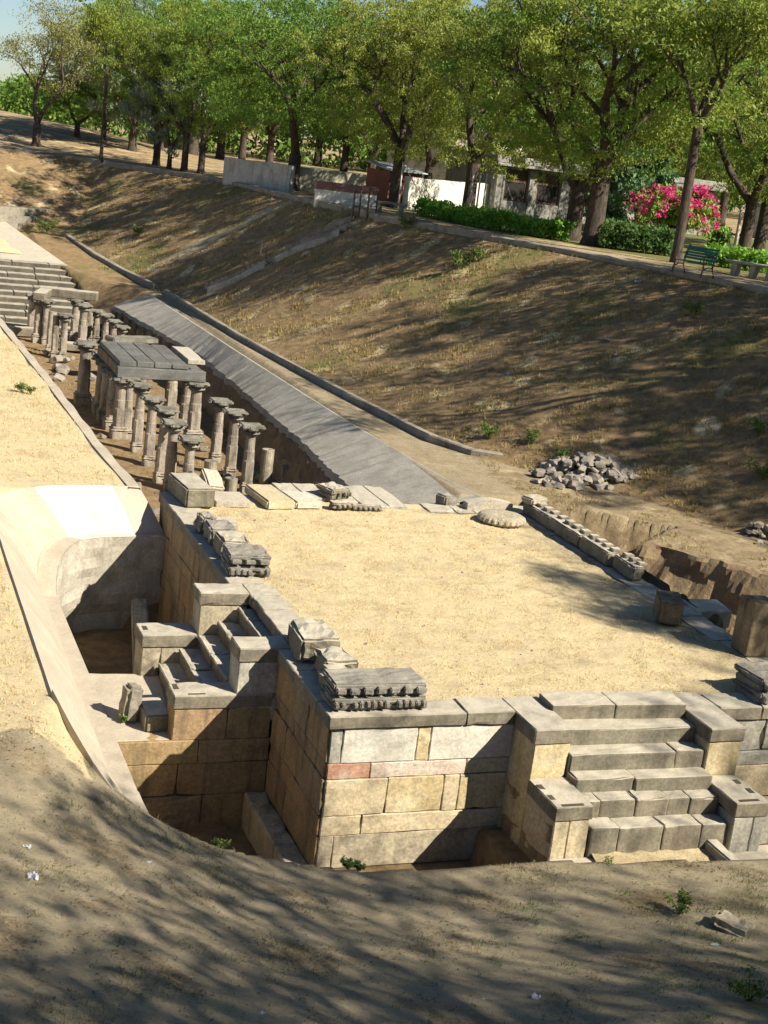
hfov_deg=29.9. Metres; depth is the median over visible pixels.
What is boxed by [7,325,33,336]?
stone block
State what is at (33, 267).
stone steps
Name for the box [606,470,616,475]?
rubble stone
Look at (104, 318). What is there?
stone pillar
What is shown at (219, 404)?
stone pillar
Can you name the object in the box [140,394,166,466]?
stone pillar
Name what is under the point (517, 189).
window
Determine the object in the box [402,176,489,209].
compound wall
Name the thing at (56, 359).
rubble stone
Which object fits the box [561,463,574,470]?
rubble stone
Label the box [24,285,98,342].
stone gateway
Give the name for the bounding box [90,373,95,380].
rubble stone
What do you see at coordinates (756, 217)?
park shed
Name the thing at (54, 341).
stone pillar
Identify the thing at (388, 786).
stone platform
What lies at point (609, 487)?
rubble stone
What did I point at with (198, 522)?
carved block
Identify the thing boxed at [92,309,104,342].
stone pillar
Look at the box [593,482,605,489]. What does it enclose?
rubble stone
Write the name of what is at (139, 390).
stone pillar
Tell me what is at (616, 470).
rubble stone
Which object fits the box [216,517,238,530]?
carved block
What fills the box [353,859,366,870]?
weed plant
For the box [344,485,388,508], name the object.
paving slab
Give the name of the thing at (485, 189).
fence post
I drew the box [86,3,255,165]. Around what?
neem tree
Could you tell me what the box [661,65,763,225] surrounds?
neem tree
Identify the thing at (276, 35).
neem tree
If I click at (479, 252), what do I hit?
weed plant
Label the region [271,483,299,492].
paving slab
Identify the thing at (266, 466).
broken pillar
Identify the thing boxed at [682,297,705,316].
weed plant
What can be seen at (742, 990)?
weed plant
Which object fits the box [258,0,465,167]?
neem tree
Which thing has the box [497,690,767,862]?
stone staircase
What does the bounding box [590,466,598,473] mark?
rubble stone
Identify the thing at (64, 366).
rubble stone
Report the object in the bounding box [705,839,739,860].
kerb stone
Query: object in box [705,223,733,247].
shrub
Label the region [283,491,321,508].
stone block
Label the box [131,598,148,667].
stone pillar
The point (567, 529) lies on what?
frieze block
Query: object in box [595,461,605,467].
rubble stone
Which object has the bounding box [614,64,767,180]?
neem tree
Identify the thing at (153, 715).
stone block
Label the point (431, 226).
bank wall
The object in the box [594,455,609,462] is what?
rubble stone
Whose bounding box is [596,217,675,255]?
hedge
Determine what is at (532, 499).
carved block
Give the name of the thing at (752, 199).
neem tree
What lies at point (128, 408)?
stone pillar
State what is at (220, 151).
neem tree
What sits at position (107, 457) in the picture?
terrace edge
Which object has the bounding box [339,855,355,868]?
weed plant
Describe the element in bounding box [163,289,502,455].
kerb wall
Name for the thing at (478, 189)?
fence post
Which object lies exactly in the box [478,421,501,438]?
weed plant
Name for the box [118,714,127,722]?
weed plant
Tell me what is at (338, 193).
painted parapet
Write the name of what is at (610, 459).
rubble stone
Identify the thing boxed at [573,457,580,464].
rubble stone
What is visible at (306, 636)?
stone block
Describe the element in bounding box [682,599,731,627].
stone block
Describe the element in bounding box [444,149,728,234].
old building
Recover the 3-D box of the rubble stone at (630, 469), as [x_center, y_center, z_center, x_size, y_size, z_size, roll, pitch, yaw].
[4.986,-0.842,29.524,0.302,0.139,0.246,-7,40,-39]
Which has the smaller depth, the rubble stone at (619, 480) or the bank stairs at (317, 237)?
the rubble stone at (619, 480)
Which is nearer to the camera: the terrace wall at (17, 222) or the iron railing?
the iron railing
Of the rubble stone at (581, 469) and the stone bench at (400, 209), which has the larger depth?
the stone bench at (400, 209)
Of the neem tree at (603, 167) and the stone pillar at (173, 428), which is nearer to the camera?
the stone pillar at (173, 428)
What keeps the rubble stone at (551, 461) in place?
on the rubble stone
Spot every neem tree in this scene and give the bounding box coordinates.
[29,65,127,136]
[46,56,134,140]
[72,0,269,150]
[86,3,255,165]
[95,0,260,171]
[139,0,279,173]
[142,0,312,155]
[168,0,397,191]
[214,41,312,159]
[218,1,350,159]
[226,21,336,161]
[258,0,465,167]
[269,38,387,165]
[275,24,400,171]
[285,0,500,207]
[355,0,543,178]
[376,72,515,125]
[387,0,598,206]
[400,33,600,154]
[423,0,767,240]
[428,0,767,246]
[452,14,653,161]
[585,50,756,176]
[591,8,767,251]
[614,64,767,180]
[638,54,767,251]
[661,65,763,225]
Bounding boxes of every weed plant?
[14,382,27,392]
[26,386,37,393]
[33,218,58,232]
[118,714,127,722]
[131,223,146,235]
[211,837,231,847]
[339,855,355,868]
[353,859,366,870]
[397,215,417,230]
[448,248,476,268]
[471,244,490,260]
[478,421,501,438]
[524,427,540,442]
[553,448,572,455]
[599,856,618,865]
[663,887,694,914]
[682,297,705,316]
[725,965,767,1000]
[745,455,767,479]
[747,416,767,436]
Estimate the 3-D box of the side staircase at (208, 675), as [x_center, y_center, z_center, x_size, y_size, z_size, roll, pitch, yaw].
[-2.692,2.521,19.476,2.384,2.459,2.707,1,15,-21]
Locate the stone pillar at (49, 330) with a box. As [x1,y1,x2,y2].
[45,311,54,350]
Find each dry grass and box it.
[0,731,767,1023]
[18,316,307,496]
[471,383,767,572]
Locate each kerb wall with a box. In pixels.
[66,235,157,289]
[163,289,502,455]
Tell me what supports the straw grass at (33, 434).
on the ground at (30, 180)
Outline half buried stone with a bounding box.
[710,910,754,936]
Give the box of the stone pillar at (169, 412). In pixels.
[152,405,179,482]
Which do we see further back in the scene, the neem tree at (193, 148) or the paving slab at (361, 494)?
the neem tree at (193, 148)
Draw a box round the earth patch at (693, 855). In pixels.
[591,848,715,863]
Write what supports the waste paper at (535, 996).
on the ground at (30, 180)
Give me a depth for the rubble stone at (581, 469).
29.32 m
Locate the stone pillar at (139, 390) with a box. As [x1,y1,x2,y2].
[128,381,154,452]
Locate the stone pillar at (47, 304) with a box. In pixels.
[40,299,54,344]
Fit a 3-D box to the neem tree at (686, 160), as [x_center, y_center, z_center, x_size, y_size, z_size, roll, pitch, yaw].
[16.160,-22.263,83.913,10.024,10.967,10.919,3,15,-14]
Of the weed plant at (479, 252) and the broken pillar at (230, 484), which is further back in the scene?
the weed plant at (479, 252)
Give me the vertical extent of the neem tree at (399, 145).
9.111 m
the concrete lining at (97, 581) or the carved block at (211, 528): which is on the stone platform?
the carved block at (211, 528)
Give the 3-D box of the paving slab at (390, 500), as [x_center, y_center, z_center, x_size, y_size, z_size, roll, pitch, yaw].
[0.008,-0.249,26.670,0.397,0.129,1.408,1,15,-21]
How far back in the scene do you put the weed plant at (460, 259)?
42.78 m
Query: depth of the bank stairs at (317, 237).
49.33 m
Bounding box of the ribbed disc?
[477,509,525,527]
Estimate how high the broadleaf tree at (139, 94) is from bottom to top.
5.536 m
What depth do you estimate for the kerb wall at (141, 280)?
56.37 m
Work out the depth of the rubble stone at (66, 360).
45.31 m
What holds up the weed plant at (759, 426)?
on the ground at (30, 180)
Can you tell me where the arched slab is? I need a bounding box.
[462,497,512,510]
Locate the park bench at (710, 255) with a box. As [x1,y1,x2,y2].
[671,244,719,278]
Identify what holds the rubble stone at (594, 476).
on the ground at (30, 180)
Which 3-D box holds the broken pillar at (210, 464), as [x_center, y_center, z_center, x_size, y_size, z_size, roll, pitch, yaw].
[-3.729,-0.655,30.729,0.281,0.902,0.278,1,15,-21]
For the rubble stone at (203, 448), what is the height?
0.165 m
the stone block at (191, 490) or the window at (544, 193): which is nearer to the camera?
the stone block at (191, 490)
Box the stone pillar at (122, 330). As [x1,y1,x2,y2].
[113,324,130,334]
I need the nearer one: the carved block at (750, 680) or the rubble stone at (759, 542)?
the carved block at (750, 680)
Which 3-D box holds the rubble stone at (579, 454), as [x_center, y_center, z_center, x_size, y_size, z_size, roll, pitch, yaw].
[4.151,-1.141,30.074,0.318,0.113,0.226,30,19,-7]
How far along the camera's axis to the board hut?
58.70 m
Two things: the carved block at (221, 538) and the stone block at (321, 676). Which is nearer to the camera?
the stone block at (321, 676)
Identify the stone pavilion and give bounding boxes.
[73,340,209,439]
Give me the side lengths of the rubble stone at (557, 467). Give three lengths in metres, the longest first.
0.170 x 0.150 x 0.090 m
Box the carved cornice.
[320,667,426,709]
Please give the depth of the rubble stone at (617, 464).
29.46 m
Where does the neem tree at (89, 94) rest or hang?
on the ground at (30, 180)
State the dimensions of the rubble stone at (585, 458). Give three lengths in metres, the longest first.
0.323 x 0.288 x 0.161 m
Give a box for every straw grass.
[0,337,120,737]
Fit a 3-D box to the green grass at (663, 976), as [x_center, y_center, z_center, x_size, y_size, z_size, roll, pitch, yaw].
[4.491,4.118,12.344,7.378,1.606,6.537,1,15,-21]
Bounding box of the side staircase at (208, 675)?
[89,583,289,827]
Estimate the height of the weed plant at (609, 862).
0.201 m
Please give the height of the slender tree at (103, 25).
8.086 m
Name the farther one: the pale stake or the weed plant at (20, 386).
the pale stake
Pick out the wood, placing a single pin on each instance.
(16, 96)
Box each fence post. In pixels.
[397,162,415,208]
[468,172,474,206]
[476,173,481,206]
[482,173,487,205]
[489,174,494,207]
[499,175,512,208]
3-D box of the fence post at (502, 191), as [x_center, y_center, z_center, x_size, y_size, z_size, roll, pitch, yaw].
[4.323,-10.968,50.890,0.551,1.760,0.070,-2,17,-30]
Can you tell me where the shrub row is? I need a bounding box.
[700,242,767,272]
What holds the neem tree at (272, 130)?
on the ground at (30, 180)
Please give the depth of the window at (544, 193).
63.33 m
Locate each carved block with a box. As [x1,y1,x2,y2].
[193,511,216,532]
[203,519,235,545]
[213,530,249,556]
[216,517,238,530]
[221,544,271,577]
[521,494,547,504]
[732,661,767,703]
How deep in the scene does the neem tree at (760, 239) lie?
58.47 m
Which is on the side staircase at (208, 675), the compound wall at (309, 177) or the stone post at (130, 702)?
the stone post at (130, 702)
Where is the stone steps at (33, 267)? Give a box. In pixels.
[0,222,102,335]
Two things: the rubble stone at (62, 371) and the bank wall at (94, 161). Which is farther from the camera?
the bank wall at (94, 161)
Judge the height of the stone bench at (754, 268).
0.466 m
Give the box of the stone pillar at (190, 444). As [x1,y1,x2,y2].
[177,434,204,472]
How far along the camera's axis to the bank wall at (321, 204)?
60.56 m
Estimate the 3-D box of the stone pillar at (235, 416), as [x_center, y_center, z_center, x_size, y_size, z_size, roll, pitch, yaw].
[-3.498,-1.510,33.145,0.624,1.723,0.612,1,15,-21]
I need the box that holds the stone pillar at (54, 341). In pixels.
[50,315,58,357]
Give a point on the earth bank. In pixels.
(727, 584)
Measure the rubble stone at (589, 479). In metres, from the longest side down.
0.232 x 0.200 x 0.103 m
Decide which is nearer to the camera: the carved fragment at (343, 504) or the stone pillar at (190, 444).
the carved fragment at (343, 504)
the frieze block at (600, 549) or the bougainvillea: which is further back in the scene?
the bougainvillea
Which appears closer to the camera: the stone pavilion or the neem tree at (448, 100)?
the stone pavilion
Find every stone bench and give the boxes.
[374,200,407,214]
[725,259,767,280]
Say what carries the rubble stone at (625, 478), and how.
on the ground at (30, 180)
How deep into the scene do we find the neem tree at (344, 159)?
102.97 m
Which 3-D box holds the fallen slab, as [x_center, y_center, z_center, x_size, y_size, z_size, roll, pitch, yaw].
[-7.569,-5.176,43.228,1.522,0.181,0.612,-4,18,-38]
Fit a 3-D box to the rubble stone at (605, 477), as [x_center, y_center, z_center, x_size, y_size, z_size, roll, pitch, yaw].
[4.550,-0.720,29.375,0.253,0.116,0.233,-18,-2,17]
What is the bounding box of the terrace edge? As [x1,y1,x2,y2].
[0,318,139,536]
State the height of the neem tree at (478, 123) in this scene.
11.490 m
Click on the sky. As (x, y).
(9, 24)
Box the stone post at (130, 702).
[118,682,143,722]
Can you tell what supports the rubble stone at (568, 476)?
on the rubble stone
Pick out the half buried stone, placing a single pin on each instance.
(727, 922)
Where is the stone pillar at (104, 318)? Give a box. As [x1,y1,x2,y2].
[98,312,114,340]
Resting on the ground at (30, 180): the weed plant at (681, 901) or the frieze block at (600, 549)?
the weed plant at (681, 901)
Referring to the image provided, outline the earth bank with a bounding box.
[633,541,767,634]
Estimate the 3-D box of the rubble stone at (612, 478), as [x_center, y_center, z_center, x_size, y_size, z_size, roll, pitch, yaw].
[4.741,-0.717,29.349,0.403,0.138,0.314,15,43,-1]
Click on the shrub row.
(741, 254)
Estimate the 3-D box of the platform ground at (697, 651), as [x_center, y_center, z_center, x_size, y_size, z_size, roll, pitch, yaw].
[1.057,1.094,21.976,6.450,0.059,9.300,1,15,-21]
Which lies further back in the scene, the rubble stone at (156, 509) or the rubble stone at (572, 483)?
the rubble stone at (156, 509)
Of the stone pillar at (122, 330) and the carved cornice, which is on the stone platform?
the carved cornice
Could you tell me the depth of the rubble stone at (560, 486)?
28.63 m
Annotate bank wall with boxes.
[0,145,105,164]
[105,160,351,211]
[360,210,501,238]
[479,235,767,294]
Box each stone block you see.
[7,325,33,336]
[67,341,79,351]
[138,697,168,731]
[167,473,214,507]
[244,484,294,509]
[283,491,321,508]
[287,617,339,661]
[313,646,358,670]
[318,664,347,684]
[435,492,456,505]
[653,590,683,625]
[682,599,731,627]
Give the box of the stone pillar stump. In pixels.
[731,594,767,656]
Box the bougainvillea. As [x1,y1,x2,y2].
[621,181,728,239]
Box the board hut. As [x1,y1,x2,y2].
[363,159,427,204]
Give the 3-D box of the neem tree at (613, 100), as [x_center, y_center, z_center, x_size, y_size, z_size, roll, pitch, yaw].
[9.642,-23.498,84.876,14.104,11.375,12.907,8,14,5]
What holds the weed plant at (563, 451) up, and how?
on the ground at (30, 180)
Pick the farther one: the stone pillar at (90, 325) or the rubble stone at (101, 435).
the stone pillar at (90, 325)
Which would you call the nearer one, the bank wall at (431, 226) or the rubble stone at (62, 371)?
the rubble stone at (62, 371)
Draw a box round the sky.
[0,0,751,188]
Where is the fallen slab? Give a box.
[105,335,157,343]
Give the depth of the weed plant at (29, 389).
32.10 m
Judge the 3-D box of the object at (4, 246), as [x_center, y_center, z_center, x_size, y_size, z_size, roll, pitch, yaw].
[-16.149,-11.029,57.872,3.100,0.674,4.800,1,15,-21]
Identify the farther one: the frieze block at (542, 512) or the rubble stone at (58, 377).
the rubble stone at (58, 377)
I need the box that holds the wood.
[0,0,765,214]
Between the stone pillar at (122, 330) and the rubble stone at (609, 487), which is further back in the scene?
the stone pillar at (122, 330)
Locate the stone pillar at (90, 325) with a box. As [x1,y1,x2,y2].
[87,309,92,340]
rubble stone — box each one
[43,348,49,354]
[49,355,62,363]
[52,363,61,370]
[53,373,65,381]
[55,364,70,373]
[57,368,66,376]
[62,357,69,362]
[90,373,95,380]
[98,433,106,438]
[152,507,159,513]
[199,445,207,450]
[531,479,542,483]
[534,468,545,476]
[543,481,554,487]
[544,464,552,468]
[545,467,555,471]
[548,459,558,464]
[548,471,562,477]
[552,476,561,482]
[553,464,560,470]
[554,482,564,489]
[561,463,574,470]
[561,466,573,471]
[563,459,571,465]
[563,474,573,479]
[567,480,578,487]
[570,476,579,481]
[572,486,582,490]
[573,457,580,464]
[576,451,582,458]
[577,465,586,473]
[581,455,593,461]
[581,462,591,468]
[584,452,594,457]
[584,475,592,484]
[585,461,595,465]
[587,472,601,480]
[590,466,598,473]
[591,477,603,486]
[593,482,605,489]
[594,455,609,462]
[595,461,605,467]
[603,474,610,479]
[605,457,616,466]
[605,484,613,489]
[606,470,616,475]
[609,476,618,481]
[611,461,621,469]
[611,467,620,475]
[615,477,622,482]
[619,466,627,472]
[620,475,628,480]
[624,466,634,472]
[626,473,640,478]
[745,528,752,533]
[754,523,763,529]
[756,540,762,545]
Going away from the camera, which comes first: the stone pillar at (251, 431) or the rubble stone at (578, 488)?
the rubble stone at (578, 488)
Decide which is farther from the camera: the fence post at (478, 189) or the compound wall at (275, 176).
the compound wall at (275, 176)
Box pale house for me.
[385,126,522,179]
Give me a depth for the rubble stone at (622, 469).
29.35 m
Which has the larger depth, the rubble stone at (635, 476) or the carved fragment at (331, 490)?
the rubble stone at (635, 476)
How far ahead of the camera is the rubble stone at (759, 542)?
26.05 m
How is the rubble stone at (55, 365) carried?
on the ground at (30, 180)
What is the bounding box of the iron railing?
[351,180,378,219]
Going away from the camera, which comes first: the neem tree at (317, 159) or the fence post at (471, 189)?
the fence post at (471, 189)
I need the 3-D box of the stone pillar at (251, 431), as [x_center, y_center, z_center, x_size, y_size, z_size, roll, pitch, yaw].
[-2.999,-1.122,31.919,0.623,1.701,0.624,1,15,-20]
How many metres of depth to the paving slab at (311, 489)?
26.39 m
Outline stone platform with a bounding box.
[157,492,767,867]
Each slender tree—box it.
[73,0,154,162]
[582,0,767,262]
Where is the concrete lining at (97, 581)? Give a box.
[0,485,165,812]
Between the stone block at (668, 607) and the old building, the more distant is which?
the old building
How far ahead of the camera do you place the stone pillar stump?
20.14 m
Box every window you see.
[502,169,527,201]
[535,173,559,205]
[567,178,588,208]
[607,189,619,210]
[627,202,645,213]
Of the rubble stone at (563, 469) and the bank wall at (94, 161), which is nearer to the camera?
the rubble stone at (563, 469)
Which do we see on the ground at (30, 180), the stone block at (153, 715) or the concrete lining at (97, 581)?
the concrete lining at (97, 581)
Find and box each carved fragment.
[316,481,351,499]
[329,500,351,509]
[351,503,382,511]
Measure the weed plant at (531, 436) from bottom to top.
0.386 m
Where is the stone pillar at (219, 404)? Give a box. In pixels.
[207,397,233,462]
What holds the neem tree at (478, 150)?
on the ground at (30, 180)
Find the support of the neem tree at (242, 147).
on the ground at (30, 180)
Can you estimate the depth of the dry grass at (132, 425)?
40.68 m
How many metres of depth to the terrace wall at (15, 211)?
62.37 m
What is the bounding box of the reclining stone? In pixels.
[199,468,224,490]
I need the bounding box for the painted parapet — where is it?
[313,180,378,208]
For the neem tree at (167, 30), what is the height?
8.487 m
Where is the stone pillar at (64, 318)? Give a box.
[56,312,73,357]
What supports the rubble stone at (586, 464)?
on the rubble stone at (585, 458)
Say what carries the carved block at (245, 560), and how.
on the stone platform
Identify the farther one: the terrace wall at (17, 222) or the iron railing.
the terrace wall at (17, 222)
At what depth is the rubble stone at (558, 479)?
28.85 m
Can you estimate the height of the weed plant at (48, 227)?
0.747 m
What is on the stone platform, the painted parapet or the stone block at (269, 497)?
the stone block at (269, 497)
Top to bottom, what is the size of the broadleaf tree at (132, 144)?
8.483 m
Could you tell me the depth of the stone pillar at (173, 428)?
31.25 m
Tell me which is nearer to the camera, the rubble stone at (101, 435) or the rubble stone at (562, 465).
the rubble stone at (562, 465)
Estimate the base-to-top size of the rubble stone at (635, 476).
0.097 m
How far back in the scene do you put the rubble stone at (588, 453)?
29.74 m
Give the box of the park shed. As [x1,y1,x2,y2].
[752,203,767,239]
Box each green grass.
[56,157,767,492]
[380,878,767,1023]
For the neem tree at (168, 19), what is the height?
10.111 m
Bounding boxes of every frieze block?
[523,502,560,526]
[547,515,591,546]
[579,534,621,566]
[612,552,647,580]
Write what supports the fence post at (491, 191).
on the ground at (30, 180)
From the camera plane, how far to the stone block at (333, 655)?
17.43 m
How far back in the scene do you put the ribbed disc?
25.74 m
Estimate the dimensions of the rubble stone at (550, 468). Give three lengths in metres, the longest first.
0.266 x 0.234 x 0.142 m
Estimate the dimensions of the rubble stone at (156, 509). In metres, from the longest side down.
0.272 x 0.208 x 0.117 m
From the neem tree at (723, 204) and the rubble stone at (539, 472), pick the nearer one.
the rubble stone at (539, 472)
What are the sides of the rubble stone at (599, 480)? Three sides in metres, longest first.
0.318 x 0.306 x 0.166 m
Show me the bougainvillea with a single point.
(663, 207)
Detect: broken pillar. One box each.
[204,459,217,469]
[224,477,237,491]
[259,448,274,484]
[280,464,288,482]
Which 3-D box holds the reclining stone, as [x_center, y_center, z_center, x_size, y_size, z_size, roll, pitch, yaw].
[-3.055,-0.519,25.554,0.365,0.428,0.577,1,15,-21]
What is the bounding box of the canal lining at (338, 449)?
[108,294,481,503]
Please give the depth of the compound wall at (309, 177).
62.03 m
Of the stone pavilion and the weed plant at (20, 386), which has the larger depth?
the stone pavilion
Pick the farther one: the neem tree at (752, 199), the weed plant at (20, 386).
the neem tree at (752, 199)
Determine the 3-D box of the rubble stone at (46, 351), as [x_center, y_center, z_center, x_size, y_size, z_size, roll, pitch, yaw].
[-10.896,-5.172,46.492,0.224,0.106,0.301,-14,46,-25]
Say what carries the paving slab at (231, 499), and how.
on the stone platform
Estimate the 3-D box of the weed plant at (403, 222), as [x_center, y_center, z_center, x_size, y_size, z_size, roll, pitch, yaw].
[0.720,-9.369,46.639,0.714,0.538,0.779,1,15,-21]
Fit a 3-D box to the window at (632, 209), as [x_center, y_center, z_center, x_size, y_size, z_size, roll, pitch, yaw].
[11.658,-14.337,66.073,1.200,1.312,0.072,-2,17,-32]
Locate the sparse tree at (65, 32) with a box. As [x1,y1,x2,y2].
[0,0,113,146]
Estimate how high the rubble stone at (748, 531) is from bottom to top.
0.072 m
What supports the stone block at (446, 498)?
on the stone platform
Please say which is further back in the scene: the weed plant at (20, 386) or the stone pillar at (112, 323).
the stone pillar at (112, 323)
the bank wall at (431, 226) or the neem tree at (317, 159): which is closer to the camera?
the bank wall at (431, 226)
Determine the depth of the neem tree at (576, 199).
45.53 m
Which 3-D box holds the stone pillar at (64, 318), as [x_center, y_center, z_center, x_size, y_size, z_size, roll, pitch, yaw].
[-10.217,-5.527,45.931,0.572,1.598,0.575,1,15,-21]
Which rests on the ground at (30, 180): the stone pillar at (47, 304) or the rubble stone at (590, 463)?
the stone pillar at (47, 304)
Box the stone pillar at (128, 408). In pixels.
[121,377,141,439]
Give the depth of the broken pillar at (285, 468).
32.99 m
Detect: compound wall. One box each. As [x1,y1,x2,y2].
[222,157,295,191]
[299,167,366,192]
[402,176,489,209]
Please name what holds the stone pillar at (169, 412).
on the ground at (30, 180)
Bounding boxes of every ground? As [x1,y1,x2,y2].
[0,106,767,1023]
[201,501,754,706]
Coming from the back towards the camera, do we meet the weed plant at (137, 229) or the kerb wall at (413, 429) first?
the weed plant at (137, 229)
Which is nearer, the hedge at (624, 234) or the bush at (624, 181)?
the hedge at (624, 234)
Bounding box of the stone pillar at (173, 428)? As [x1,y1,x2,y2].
[160,418,187,489]
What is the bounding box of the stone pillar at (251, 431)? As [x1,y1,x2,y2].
[238,422,265,493]
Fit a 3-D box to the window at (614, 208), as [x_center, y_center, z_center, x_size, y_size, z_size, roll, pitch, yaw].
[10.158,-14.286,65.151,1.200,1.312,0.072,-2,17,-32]
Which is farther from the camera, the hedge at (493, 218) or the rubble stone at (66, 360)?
the hedge at (493, 218)
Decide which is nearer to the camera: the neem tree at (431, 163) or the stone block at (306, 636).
the stone block at (306, 636)
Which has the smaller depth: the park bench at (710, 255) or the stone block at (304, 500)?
the stone block at (304, 500)
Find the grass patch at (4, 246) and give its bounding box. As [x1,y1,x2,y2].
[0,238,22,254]
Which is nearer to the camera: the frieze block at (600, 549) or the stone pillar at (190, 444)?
the frieze block at (600, 549)
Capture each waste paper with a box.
[27,871,38,879]
[532,992,540,999]
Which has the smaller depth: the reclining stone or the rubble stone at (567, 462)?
the reclining stone
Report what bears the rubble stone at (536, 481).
on the ground at (30, 180)
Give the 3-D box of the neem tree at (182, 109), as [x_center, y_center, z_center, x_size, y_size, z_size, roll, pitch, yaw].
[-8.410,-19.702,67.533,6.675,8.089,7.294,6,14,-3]
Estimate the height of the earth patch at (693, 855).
0.073 m
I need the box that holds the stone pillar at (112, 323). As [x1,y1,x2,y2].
[106,319,122,334]
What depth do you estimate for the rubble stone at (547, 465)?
29.89 m
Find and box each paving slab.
[214,491,250,507]
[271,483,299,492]
[292,483,329,500]
[315,484,357,503]
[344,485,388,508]
[363,486,406,509]
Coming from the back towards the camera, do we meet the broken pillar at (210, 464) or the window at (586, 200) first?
the window at (586, 200)
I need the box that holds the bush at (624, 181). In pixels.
[583,144,682,222]
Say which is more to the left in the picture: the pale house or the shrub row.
the pale house
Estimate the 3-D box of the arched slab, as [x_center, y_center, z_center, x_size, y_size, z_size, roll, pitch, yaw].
[1.936,-0.152,26.760,0.920,0.200,0.230,1,15,-21]
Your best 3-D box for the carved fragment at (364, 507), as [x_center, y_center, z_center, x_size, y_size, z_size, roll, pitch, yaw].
[-0.308,-0.071,25.690,0.581,0.125,0.226,3,15,-14]
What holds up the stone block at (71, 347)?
on the ground at (30, 180)
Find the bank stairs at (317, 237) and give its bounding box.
[204,215,353,292]
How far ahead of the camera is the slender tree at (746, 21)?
40.27 m
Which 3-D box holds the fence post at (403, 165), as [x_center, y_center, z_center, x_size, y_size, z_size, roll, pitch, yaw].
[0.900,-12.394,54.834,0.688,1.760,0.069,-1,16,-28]
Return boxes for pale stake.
[733,205,742,248]
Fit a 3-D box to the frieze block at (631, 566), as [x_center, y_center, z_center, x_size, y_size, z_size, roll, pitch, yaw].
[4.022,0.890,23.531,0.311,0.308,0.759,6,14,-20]
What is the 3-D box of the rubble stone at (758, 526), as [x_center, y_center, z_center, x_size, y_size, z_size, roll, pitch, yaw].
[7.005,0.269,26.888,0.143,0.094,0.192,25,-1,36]
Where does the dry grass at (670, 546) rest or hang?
on the ground at (30, 180)
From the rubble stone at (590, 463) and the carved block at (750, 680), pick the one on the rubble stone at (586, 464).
the rubble stone at (590, 463)
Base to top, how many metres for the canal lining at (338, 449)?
1.735 m
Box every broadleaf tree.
[48,0,177,151]
[118,54,216,168]
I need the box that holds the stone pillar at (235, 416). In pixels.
[221,408,248,478]
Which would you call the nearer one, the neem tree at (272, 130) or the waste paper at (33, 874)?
the waste paper at (33, 874)
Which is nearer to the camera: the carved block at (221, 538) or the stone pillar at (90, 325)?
the carved block at (221, 538)
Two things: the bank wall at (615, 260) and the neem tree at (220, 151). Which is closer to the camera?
the bank wall at (615, 260)
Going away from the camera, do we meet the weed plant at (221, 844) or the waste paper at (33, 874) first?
the waste paper at (33, 874)
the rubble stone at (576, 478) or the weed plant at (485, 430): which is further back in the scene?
the weed plant at (485, 430)
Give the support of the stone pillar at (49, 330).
on the ground at (30, 180)
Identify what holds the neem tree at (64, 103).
on the ground at (30, 180)
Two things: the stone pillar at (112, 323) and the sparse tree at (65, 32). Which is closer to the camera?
the stone pillar at (112, 323)
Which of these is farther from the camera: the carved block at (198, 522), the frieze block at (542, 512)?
the frieze block at (542, 512)
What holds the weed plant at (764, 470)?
on the ground at (30, 180)
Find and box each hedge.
[412,195,576,240]
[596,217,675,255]
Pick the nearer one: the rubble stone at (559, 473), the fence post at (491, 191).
the rubble stone at (559, 473)
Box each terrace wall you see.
[0,206,50,215]
[0,215,36,229]
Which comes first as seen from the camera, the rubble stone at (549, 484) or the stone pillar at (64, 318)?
the rubble stone at (549, 484)

